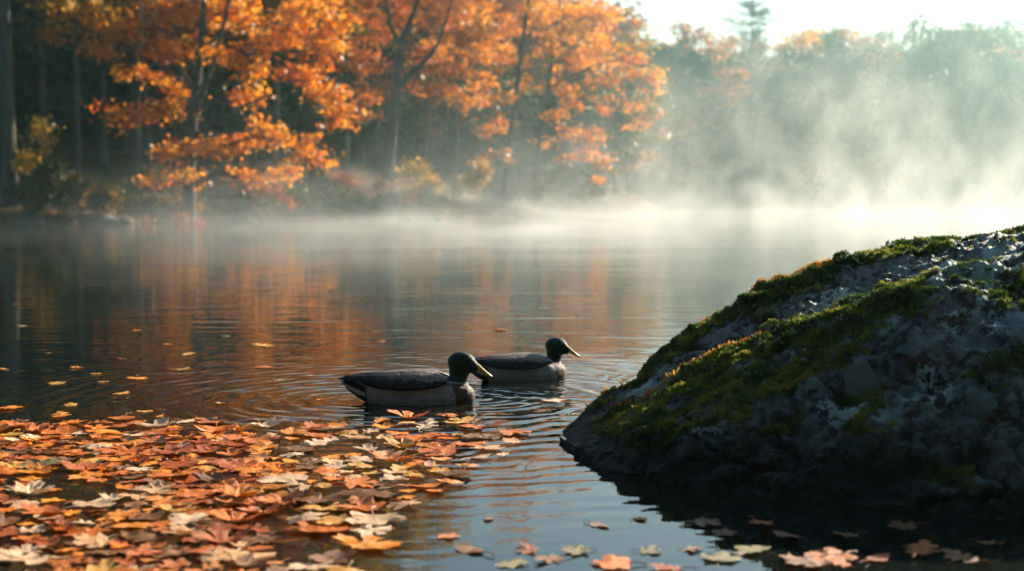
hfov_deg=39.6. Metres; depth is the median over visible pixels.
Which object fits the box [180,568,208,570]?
floating leaf
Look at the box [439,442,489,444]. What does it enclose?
floating leaf
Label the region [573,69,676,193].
forest tree
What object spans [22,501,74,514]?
floating leaf
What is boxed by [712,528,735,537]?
floating leaf
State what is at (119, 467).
floating leaf
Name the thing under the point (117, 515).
floating leaf
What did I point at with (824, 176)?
autumn tree
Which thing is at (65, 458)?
floating leaf
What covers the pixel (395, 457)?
floating leaf
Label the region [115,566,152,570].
floating leaf
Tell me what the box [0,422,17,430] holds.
floating leaf
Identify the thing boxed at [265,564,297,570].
floating leaf
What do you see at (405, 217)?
shore stone
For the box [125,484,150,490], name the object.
floating leaf
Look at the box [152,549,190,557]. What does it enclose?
floating leaf
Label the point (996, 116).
tree
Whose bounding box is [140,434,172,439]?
floating leaf
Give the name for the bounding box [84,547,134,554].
floating leaf
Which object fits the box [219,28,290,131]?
young tree
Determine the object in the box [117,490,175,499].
floating leaf
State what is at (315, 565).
floating leaf
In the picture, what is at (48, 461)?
floating leaf
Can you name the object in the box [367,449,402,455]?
floating leaf
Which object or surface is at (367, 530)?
floating leaf
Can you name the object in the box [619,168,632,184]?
tree
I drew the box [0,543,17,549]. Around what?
floating leaf
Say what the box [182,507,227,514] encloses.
floating leaf
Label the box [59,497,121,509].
floating leaf
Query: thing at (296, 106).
young tree
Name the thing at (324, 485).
floating leaf
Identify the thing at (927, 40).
tree
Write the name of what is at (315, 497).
floating leaf
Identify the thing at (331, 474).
floating leaf
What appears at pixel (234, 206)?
shrub
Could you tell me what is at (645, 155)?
forest tree
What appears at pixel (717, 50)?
tree
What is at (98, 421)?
floating leaf
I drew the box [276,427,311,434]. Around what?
floating leaf
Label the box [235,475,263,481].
floating leaf
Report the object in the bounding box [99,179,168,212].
shrub
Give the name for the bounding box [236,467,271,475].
floating leaf
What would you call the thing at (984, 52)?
tree
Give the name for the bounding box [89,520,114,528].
floating leaf
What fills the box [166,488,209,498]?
floating leaf
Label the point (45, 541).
floating leaf
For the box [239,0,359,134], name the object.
forest tree
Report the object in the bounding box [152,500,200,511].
floating leaf
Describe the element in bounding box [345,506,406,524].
floating leaf
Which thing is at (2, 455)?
floating leaf
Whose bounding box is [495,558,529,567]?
floating leaf
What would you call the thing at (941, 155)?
tree
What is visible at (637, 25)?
forest tree
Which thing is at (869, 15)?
sky
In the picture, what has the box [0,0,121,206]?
tall tree
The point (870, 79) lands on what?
tree
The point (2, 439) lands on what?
floating leaf
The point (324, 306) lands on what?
lake water
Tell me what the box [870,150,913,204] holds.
autumn tree
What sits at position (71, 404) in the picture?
floating leaf
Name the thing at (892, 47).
tree
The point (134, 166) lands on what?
tall tree
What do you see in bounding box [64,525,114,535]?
floating leaf
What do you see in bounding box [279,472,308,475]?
floating leaf
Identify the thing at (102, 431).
floating leaf
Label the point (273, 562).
floating leaf
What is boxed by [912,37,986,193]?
tree
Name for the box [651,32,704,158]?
tree
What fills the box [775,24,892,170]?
autumn tree
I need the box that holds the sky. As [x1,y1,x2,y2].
[467,0,1023,61]
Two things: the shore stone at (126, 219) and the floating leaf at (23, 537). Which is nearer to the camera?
the floating leaf at (23, 537)
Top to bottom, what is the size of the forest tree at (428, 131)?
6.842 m
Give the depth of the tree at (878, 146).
105.21 m
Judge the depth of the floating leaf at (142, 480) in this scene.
3.52 m
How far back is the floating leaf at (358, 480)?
3.53 m
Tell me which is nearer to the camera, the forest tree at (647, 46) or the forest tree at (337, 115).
the forest tree at (337, 115)
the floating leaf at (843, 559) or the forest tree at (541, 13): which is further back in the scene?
the forest tree at (541, 13)
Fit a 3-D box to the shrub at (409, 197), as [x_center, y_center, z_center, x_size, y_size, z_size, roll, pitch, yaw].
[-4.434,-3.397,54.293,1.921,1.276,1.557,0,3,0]
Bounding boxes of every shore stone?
[17,216,45,225]
[85,214,123,224]
[114,216,134,223]
[224,214,255,222]
[398,214,412,219]
[432,214,443,219]
[514,213,526,217]
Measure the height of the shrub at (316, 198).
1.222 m
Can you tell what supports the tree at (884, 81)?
on the ground
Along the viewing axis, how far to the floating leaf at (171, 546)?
2.87 m
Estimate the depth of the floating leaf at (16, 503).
3.27 m
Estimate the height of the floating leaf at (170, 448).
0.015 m
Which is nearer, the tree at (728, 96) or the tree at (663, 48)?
the tree at (728, 96)
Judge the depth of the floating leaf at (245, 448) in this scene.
4.02 m
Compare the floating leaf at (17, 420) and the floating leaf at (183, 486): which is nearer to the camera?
the floating leaf at (183, 486)
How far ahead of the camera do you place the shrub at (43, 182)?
40.95 m
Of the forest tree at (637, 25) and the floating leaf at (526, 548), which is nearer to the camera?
the floating leaf at (526, 548)
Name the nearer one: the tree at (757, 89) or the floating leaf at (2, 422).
the floating leaf at (2, 422)
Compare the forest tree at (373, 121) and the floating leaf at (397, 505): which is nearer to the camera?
the floating leaf at (397, 505)
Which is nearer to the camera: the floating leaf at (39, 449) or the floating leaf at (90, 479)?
the floating leaf at (90, 479)
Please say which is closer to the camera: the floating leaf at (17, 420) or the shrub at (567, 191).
the floating leaf at (17, 420)
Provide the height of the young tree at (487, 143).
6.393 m
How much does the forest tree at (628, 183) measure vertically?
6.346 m
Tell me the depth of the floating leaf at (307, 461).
3.79 m
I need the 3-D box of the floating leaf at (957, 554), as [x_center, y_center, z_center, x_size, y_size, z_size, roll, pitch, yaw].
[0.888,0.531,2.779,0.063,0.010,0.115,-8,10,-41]
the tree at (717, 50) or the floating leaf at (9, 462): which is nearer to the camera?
the floating leaf at (9, 462)
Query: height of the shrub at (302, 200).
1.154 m
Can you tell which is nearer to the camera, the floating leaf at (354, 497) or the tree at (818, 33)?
the floating leaf at (354, 497)
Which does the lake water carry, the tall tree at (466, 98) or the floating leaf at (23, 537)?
the floating leaf at (23, 537)
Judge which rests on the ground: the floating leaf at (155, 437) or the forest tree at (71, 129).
the forest tree at (71, 129)
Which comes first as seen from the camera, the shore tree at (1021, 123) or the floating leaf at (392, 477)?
the floating leaf at (392, 477)
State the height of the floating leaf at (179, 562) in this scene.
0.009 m
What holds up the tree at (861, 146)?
on the ground
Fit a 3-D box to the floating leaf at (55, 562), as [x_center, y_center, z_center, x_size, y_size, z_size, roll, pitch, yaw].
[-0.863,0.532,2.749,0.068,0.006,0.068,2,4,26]
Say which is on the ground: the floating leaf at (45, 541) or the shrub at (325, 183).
the shrub at (325, 183)
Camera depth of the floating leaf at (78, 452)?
3.92 m
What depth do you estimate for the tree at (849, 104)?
103.51 m
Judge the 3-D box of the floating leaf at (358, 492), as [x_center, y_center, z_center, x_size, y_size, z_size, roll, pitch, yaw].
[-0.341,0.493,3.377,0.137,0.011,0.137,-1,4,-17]
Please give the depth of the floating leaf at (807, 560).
2.75 m
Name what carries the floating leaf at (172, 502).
on the lake water
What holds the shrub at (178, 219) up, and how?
on the ground
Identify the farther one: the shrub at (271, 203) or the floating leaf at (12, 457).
the shrub at (271, 203)
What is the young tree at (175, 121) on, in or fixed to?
on the ground
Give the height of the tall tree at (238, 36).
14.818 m
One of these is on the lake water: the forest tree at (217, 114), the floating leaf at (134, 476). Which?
the floating leaf at (134, 476)
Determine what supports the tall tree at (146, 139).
on the ground
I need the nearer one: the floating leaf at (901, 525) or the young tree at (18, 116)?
the floating leaf at (901, 525)
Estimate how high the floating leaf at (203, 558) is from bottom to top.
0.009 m
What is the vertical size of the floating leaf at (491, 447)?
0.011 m
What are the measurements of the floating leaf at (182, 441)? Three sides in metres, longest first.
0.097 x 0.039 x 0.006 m
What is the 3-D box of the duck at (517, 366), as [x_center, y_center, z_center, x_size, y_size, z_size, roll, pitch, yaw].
[0.030,0.312,5.613,0.494,0.206,0.174,-1,4,-17]
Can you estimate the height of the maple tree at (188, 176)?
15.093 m
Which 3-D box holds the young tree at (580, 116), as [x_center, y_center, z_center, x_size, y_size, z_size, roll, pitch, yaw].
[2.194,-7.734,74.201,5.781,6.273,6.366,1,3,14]
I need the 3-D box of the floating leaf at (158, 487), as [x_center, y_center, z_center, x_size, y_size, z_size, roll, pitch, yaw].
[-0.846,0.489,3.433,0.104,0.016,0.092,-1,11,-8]
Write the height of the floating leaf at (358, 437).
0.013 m
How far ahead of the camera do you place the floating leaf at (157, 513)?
3.14 m
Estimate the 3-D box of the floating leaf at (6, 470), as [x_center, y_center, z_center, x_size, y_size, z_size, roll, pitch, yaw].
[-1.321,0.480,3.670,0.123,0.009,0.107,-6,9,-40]
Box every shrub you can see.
[0,149,72,225]
[8,113,65,212]
[18,166,115,224]
[76,185,128,215]
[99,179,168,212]
[119,207,208,223]
[156,190,210,212]
[174,191,249,215]
[201,191,289,215]
[234,183,317,213]
[250,182,298,213]
[280,163,338,192]
[281,183,328,213]
[312,181,356,211]
[320,166,397,196]
[340,182,406,211]
[376,181,421,210]
[394,156,448,201]
[410,180,464,209]
[458,153,502,200]
[475,178,527,210]
[491,177,556,208]
[523,162,606,204]
[551,172,610,209]
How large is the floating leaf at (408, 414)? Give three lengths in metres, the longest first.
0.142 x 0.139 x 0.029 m
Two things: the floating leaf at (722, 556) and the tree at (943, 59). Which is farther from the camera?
the tree at (943, 59)
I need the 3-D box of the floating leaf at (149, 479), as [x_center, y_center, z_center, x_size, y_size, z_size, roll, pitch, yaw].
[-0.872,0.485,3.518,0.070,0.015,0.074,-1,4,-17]
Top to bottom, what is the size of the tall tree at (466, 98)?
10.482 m
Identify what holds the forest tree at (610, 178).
on the ground
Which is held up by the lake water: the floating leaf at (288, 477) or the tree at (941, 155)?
the floating leaf at (288, 477)
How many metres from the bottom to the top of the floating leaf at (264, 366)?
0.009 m
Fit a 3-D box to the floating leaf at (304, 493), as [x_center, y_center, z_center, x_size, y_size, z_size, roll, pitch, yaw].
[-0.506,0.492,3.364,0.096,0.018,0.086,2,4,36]
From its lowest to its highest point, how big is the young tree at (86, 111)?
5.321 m
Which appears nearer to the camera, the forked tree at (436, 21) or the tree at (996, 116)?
the forked tree at (436, 21)
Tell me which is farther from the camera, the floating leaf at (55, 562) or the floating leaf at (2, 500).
the floating leaf at (2, 500)
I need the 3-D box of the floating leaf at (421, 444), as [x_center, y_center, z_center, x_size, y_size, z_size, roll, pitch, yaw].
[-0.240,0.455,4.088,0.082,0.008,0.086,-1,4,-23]
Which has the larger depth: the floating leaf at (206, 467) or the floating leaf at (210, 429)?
the floating leaf at (210, 429)
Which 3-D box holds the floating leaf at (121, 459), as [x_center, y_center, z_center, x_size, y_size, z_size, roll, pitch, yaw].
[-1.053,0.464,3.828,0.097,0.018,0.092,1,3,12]
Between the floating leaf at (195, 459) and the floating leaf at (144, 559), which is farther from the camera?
the floating leaf at (195, 459)
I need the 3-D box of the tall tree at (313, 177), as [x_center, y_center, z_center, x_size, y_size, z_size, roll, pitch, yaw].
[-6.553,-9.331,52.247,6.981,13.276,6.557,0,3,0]
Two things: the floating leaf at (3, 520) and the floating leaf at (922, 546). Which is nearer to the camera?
the floating leaf at (922, 546)
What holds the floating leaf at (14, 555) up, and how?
on the lake water
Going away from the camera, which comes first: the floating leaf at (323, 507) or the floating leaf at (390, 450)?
the floating leaf at (323, 507)
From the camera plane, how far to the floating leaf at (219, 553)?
2.80 m
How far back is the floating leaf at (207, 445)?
4.06 m
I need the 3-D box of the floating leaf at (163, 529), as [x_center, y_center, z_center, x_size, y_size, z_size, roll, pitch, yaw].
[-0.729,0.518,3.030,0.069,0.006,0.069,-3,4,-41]
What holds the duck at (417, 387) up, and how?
on the lake water
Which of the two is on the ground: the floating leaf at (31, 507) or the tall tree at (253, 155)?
the tall tree at (253, 155)
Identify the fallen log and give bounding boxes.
[168,184,246,198]
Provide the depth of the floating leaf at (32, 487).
3.41 m
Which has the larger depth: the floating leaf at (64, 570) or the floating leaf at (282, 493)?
the floating leaf at (282, 493)
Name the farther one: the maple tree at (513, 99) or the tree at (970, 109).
the tree at (970, 109)
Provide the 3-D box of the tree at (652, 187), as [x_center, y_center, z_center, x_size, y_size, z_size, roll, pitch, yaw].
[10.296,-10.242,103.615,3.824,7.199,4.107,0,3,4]
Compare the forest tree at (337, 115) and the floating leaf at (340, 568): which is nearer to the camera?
the floating leaf at (340, 568)
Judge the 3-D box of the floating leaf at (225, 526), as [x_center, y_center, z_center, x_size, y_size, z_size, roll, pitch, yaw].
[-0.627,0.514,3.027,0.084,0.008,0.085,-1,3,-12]
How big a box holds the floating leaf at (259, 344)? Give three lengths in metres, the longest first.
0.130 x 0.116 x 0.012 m
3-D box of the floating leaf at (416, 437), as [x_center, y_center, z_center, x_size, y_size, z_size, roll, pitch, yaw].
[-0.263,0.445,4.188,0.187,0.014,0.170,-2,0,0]
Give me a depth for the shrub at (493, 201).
59.18 m
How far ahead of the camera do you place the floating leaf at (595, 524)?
3.08 m
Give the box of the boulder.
[559,224,1023,519]
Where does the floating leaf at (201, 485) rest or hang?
on the lake water
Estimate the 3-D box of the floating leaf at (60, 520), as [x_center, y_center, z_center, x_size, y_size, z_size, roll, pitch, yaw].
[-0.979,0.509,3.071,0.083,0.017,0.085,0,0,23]
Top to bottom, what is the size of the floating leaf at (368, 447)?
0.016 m
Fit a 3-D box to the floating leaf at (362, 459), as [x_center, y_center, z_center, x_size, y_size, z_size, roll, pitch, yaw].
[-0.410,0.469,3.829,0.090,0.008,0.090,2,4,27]
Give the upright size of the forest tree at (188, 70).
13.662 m
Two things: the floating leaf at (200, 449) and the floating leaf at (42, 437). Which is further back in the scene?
the floating leaf at (42, 437)
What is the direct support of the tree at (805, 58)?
on the ground
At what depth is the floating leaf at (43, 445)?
4.05 m
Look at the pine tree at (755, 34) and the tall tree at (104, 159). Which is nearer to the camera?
the tall tree at (104, 159)
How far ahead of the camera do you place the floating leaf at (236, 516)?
3.12 m
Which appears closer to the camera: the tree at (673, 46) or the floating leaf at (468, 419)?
the floating leaf at (468, 419)
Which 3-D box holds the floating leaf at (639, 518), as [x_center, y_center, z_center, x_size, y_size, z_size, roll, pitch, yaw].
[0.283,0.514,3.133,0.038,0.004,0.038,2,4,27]
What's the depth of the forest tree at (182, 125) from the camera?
55.97 m
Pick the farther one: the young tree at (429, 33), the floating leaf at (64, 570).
the young tree at (429, 33)
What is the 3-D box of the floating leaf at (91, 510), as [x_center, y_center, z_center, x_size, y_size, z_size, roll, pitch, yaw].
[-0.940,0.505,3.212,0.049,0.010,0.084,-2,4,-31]
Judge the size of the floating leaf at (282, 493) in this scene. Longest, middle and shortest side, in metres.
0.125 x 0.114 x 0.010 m
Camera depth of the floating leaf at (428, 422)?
4.44 m
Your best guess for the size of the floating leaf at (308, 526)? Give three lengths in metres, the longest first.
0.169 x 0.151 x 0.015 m
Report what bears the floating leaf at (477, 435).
on the lake water
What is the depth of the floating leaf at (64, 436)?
4.20 m
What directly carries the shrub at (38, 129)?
on the ground
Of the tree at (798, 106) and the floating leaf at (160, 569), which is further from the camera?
the tree at (798, 106)
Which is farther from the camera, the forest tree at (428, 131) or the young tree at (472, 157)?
the young tree at (472, 157)
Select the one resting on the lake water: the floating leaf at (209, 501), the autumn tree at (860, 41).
the floating leaf at (209, 501)
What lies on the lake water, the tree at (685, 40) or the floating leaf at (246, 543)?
the floating leaf at (246, 543)
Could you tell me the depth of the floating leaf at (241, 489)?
3.38 m
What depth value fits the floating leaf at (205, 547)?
2.85 m
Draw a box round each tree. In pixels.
[0,0,69,141]
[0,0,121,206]
[0,11,122,149]
[0,53,36,111]
[10,0,98,144]
[12,4,70,117]
[14,3,115,138]
[20,0,235,161]
[23,0,152,197]
[25,0,386,223]
[38,0,64,161]
[50,46,110,113]
[53,0,142,200]
[60,5,111,166]
[61,12,189,152]
[87,2,242,152]
[95,0,270,146]
[106,0,160,187]
[148,37,246,124]
[203,3,330,156]
[209,0,260,131]
[211,0,391,158]
[215,0,361,189]
[218,0,445,175]
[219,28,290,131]
[233,0,307,202]
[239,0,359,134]
[254,45,358,156]
[260,0,374,194]
[303,2,417,135]
[320,17,418,160]
[322,0,498,193]
[322,39,437,160]
[335,0,440,164]
[366,29,472,166]
[383,63,480,172]
[402,0,481,157]
[403,32,456,153]
[405,0,521,185]
[411,1,491,53]
[412,27,456,58]
[436,56,537,170]
[445,95,490,166]
[449,0,547,179]
[451,57,557,174]
[455,0,579,210]
[462,78,563,184]
[472,0,551,159]
[502,67,572,182]
[505,0,620,185]
[510,0,637,187]
[516,76,612,190]
[519,0,674,209]
[519,1,574,168]
[534,69,658,192]
[547,58,658,197]
[553,1,670,186]
[563,26,658,185]
[571,0,663,61]
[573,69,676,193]
[606,97,667,189]
[607,28,658,185]
[610,111,681,195]
[618,59,684,194]
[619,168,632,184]
[631,34,675,65]
[631,38,717,186]
[631,151,676,192]
[632,63,699,193]
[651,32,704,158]
[651,101,666,191]
[655,43,727,187]
[657,114,721,200]
[659,21,744,86]
[663,91,729,197]
[683,60,736,188]
[691,30,761,84]
[694,63,764,196]
[695,115,755,201]
[707,94,784,200]
[709,0,793,148]
[711,67,769,187]
[732,38,779,69]
[732,115,798,202]
[734,68,801,186]
[735,41,806,90]
[741,60,833,198]
[760,25,840,87]
[761,42,830,185]
[766,116,822,204]
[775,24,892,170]
[785,26,873,190]
[794,77,875,199]
[797,148,838,203]
[800,117,863,204]
[801,22,825,55]
[813,50,899,184]
[815,20,869,57]
[824,88,876,198]
[843,152,893,206]
[853,24,902,159]
[853,33,917,85]
[857,13,1002,190]
[859,82,939,199]
[863,60,906,185]
[865,52,979,200]
[866,42,991,193]
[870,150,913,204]
[871,121,938,205]
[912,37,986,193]
[912,133,980,204]
[915,22,948,54]
[928,15,1007,58]
[932,75,997,199]
[945,25,1019,188]
[949,68,1019,200]
[952,119,1012,203]
[954,13,1023,176]
[961,54,1023,191]
[980,29,1022,54]
[989,140,1023,202]
[994,49,1023,131]
[996,60,1023,192]
[998,103,1023,184]
[1006,59,1023,131]
[1011,131,1023,181]
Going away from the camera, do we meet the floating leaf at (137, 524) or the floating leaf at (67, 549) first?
the floating leaf at (67, 549)
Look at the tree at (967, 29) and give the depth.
130.47 m
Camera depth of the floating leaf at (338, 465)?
3.76 m
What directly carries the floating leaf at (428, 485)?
on the lake water
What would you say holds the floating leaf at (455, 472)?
on the lake water
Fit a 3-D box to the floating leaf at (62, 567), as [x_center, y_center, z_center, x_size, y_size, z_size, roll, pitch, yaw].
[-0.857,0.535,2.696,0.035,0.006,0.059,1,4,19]
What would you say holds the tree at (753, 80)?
on the ground
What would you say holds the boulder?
in the lake water
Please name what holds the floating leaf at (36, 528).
on the lake water
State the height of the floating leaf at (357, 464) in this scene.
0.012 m
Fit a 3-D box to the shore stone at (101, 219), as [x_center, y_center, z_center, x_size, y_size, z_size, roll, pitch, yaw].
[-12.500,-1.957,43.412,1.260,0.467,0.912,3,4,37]
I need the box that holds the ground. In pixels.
[0,77,1023,225]
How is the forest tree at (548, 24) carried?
on the ground
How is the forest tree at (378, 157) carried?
on the ground
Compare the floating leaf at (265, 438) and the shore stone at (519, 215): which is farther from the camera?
the shore stone at (519, 215)
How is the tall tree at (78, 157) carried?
on the ground
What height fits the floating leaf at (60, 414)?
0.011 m
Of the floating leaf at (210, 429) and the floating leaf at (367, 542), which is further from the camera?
the floating leaf at (210, 429)
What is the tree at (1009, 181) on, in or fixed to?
on the ground
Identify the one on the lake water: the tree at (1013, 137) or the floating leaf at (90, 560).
the floating leaf at (90, 560)
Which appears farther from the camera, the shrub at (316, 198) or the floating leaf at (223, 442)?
the shrub at (316, 198)
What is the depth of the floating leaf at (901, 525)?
3.06 m
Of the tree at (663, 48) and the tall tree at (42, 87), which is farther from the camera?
the tree at (663, 48)
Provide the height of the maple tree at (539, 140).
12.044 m
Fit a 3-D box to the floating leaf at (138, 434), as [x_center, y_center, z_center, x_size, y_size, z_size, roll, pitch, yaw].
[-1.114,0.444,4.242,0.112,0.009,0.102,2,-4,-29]
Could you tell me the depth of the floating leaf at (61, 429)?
4.29 m
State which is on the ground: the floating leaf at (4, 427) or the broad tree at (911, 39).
the broad tree at (911, 39)
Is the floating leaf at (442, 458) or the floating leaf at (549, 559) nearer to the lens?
the floating leaf at (549, 559)
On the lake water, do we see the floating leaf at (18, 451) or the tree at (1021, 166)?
the floating leaf at (18, 451)
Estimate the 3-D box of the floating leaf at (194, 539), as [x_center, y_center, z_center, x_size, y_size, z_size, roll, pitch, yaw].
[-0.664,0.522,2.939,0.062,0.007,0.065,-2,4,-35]
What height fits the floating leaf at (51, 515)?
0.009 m
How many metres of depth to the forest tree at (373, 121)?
62.78 m
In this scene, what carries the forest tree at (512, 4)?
on the ground
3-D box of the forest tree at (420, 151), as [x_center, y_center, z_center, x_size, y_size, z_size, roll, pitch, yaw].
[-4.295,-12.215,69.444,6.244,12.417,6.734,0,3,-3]
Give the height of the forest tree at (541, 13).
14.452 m
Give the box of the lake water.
[0,212,1023,570]
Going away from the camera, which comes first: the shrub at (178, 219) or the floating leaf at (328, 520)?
the floating leaf at (328, 520)
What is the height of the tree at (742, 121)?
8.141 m
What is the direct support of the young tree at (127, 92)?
on the ground
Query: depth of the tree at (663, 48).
131.91 m
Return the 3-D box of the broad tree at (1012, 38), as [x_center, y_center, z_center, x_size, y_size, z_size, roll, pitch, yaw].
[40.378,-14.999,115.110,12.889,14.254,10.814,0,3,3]
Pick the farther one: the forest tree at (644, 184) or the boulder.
the forest tree at (644, 184)
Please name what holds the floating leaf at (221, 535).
on the lake water
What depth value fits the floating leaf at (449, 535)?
2.97 m
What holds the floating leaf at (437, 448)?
on the lake water
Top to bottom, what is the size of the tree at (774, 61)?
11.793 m
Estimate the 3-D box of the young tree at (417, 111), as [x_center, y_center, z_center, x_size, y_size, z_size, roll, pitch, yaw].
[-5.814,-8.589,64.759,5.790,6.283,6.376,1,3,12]
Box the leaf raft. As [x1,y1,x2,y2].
[0,419,526,557]
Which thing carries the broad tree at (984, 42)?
on the ground
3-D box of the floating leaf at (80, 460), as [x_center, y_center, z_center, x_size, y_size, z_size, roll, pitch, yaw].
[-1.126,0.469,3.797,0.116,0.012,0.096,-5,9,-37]
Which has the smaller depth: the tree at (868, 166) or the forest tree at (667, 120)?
the forest tree at (667, 120)
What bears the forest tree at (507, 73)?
on the ground
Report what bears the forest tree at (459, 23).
on the ground
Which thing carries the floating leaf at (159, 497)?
on the lake water
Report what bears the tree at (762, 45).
on the ground
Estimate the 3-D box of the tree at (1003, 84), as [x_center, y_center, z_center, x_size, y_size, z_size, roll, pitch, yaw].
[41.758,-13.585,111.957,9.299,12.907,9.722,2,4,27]
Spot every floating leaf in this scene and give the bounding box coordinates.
[0,404,21,408]
[0,420,30,428]
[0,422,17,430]
[0,429,24,436]
[0,435,15,440]
[0,448,35,454]
[0,452,10,458]
[0,459,16,465]
[0,461,25,468]
[0,465,22,474]
[0,480,54,494]
[0,496,19,504]
[0,512,21,525]
[0,524,23,536]
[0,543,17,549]
[0,548,77,563]
[1,454,32,460]
[3,497,41,509]
[3,523,15,530]
[6,420,39,427]
[6,485,42,493]
[6,524,51,532]
[6,543,45,554]
[11,419,27,421]
[11,534,39,539]
[12,480,36,488]
[15,462,65,473]
[16,452,76,459]
[17,446,47,450]
[18,422,52,431]
[20,435,57,440]
[22,456,67,469]
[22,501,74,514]
[24,534,64,547]
[28,447,59,454]
[31,439,52,447]
[33,511,65,518]
[40,426,83,433]
[40,547,83,551]
[40,568,83,570]
[41,449,91,455]
[44,516,78,524]
[47,557,83,566]
[49,381,66,384]
[51,411,70,417]
[51,454,82,461]
[54,562,71,570]
[57,424,73,427]
[57,433,71,439]
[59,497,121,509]
[62,460,111,469]
[63,402,78,405]
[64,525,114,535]
[67,519,104,523]
[68,422,123,434]
[68,471,106,479]
[70,557,121,570]
[71,531,126,547]
[72,458,110,464]
[74,420,113,424]
[78,443,108,448]
[78,557,103,563]
[80,507,106,511]
[83,477,118,481]
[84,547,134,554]
[86,450,107,455]
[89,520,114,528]
[90,508,142,520]
[91,435,124,439]
[96,443,150,455]
[101,452,137,461]
[104,556,146,566]
[107,413,134,419]
[109,462,144,469]
[109,474,146,479]
[110,521,153,528]
[115,453,146,457]
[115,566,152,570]
[116,477,155,484]
[117,439,157,445]
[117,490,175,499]
[119,545,161,555]
[120,530,170,541]
[122,493,147,507]
[123,433,156,435]
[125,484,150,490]
[127,375,148,378]
[127,564,156,570]
[128,508,173,519]
[133,417,181,426]
[135,541,166,547]
[138,427,171,435]
[139,557,163,561]
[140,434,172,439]
[140,480,182,493]
[143,451,164,460]
[145,476,173,483]
[145,494,184,501]
[150,468,218,477]
[152,444,193,454]
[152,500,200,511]
[152,526,184,533]
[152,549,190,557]
[153,568,179,570]
[154,494,203,505]
[157,558,190,567]
[159,458,198,468]
[160,512,208,527]
[160,542,192,549]
[162,482,196,487]
[165,523,219,534]
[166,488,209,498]
[167,437,197,442]
[173,457,216,460]
[174,477,200,483]
[176,536,201,542]
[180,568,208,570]
[182,465,223,469]
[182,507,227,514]
[183,540,236,553]
[189,523,255,543]
[190,431,234,438]
[190,482,218,487]
[191,555,219,561]
[192,444,223,453]
[193,443,217,446]
[193,469,235,481]
[193,561,224,569]
[195,421,239,432]
[197,417,226,422]
[197,522,236,530]
[200,498,221,504]
[205,458,230,464]
[206,478,262,492]
[206,546,275,565]
[208,509,265,522]
[209,438,252,445]
[209,483,263,496]
[214,434,250,439]
[215,492,252,502]
[216,458,258,469]
[217,447,247,455]
[217,551,272,566]
[218,566,242,570]
[223,445,251,450]
[229,536,260,546]
[231,523,285,532]
[232,567,259,570]
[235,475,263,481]
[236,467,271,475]
[238,494,273,504]
[238,500,284,515]
[242,433,278,443]
[242,530,283,542]
[243,542,272,550]
[244,457,265,462]
[245,445,271,455]
[248,365,272,367]
[250,416,285,427]
[252,482,289,489]
[253,343,274,346]
[253,440,277,449]
[253,487,305,506]
[255,472,308,482]
[263,432,280,436]
[263,491,302,503]
[265,558,290,563]
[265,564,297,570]
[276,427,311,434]
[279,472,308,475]
[280,442,313,451]
[283,492,341,503]
[286,457,325,464]
[286,510,328,525]
[286,558,338,569]
[287,484,309,492]
[287,487,320,496]
[287,520,354,531]
[299,502,350,509]
[301,421,336,428]
[305,432,342,437]
[305,438,335,444]
[308,545,357,562]
[314,477,331,487]
[314,514,363,524]
[321,472,340,475]
[323,461,352,468]
[323,560,361,570]
[325,421,358,427]
[331,475,378,488]
[332,533,401,549]
[335,430,367,435]
[336,495,401,510]
[337,487,395,499]
[341,432,372,438]
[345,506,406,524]
[346,456,377,462]
[346,496,358,502]
[347,461,381,467]
[351,521,392,536]
[352,443,385,450]
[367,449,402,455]
[368,449,418,461]
[370,417,391,423]
[380,434,428,447]
[382,468,416,473]
[383,473,414,480]
[386,499,421,509]
[387,409,429,419]
[390,462,415,469]
[390,483,442,487]
[392,432,453,441]
[411,460,450,466]
[415,418,438,430]
[416,442,442,447]
[417,441,474,455]
[420,457,450,459]
[435,465,471,475]
[436,413,458,416]
[437,478,476,483]
[437,533,459,538]
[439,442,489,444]
[443,415,479,423]
[454,462,491,466]
[455,545,494,555]
[457,432,491,438]
[460,454,489,460]
[470,441,505,449]
[490,428,533,434]
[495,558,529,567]
[515,542,538,556]
[534,552,573,563]
[540,398,570,401]
[560,545,596,554]
[583,520,608,526]
[590,554,646,568]
[630,517,647,519]
[631,545,661,553]
[649,564,695,570]
[677,545,702,551]
[682,517,720,526]
[701,551,741,565]
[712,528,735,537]
[731,545,775,554]
[748,515,774,524]
[774,530,806,540]
[779,552,837,566]
[806,547,857,566]
[833,531,866,536]
[859,553,889,562]
[886,520,927,529]
[904,540,939,557]
[940,549,993,564]
[968,538,1004,544]
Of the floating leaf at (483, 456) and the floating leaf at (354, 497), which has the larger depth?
the floating leaf at (483, 456)
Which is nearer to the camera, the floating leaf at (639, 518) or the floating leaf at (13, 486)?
the floating leaf at (639, 518)
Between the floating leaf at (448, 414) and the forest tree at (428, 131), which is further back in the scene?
the forest tree at (428, 131)
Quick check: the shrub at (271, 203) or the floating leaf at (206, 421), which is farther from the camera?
the shrub at (271, 203)
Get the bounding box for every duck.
[335,352,492,405]
[472,337,580,381]
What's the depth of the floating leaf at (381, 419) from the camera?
4.53 m
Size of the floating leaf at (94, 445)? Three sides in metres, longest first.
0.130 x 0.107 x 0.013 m
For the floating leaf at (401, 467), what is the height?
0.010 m
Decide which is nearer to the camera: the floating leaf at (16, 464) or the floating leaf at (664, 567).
the floating leaf at (664, 567)
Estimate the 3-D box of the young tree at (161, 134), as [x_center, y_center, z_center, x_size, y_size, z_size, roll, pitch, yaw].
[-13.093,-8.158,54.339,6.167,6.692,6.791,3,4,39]
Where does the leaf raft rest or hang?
on the lake water
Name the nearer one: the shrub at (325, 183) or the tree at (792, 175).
the shrub at (325, 183)
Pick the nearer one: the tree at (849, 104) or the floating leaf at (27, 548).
the floating leaf at (27, 548)
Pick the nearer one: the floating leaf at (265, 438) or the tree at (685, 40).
the floating leaf at (265, 438)
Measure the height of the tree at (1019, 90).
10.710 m

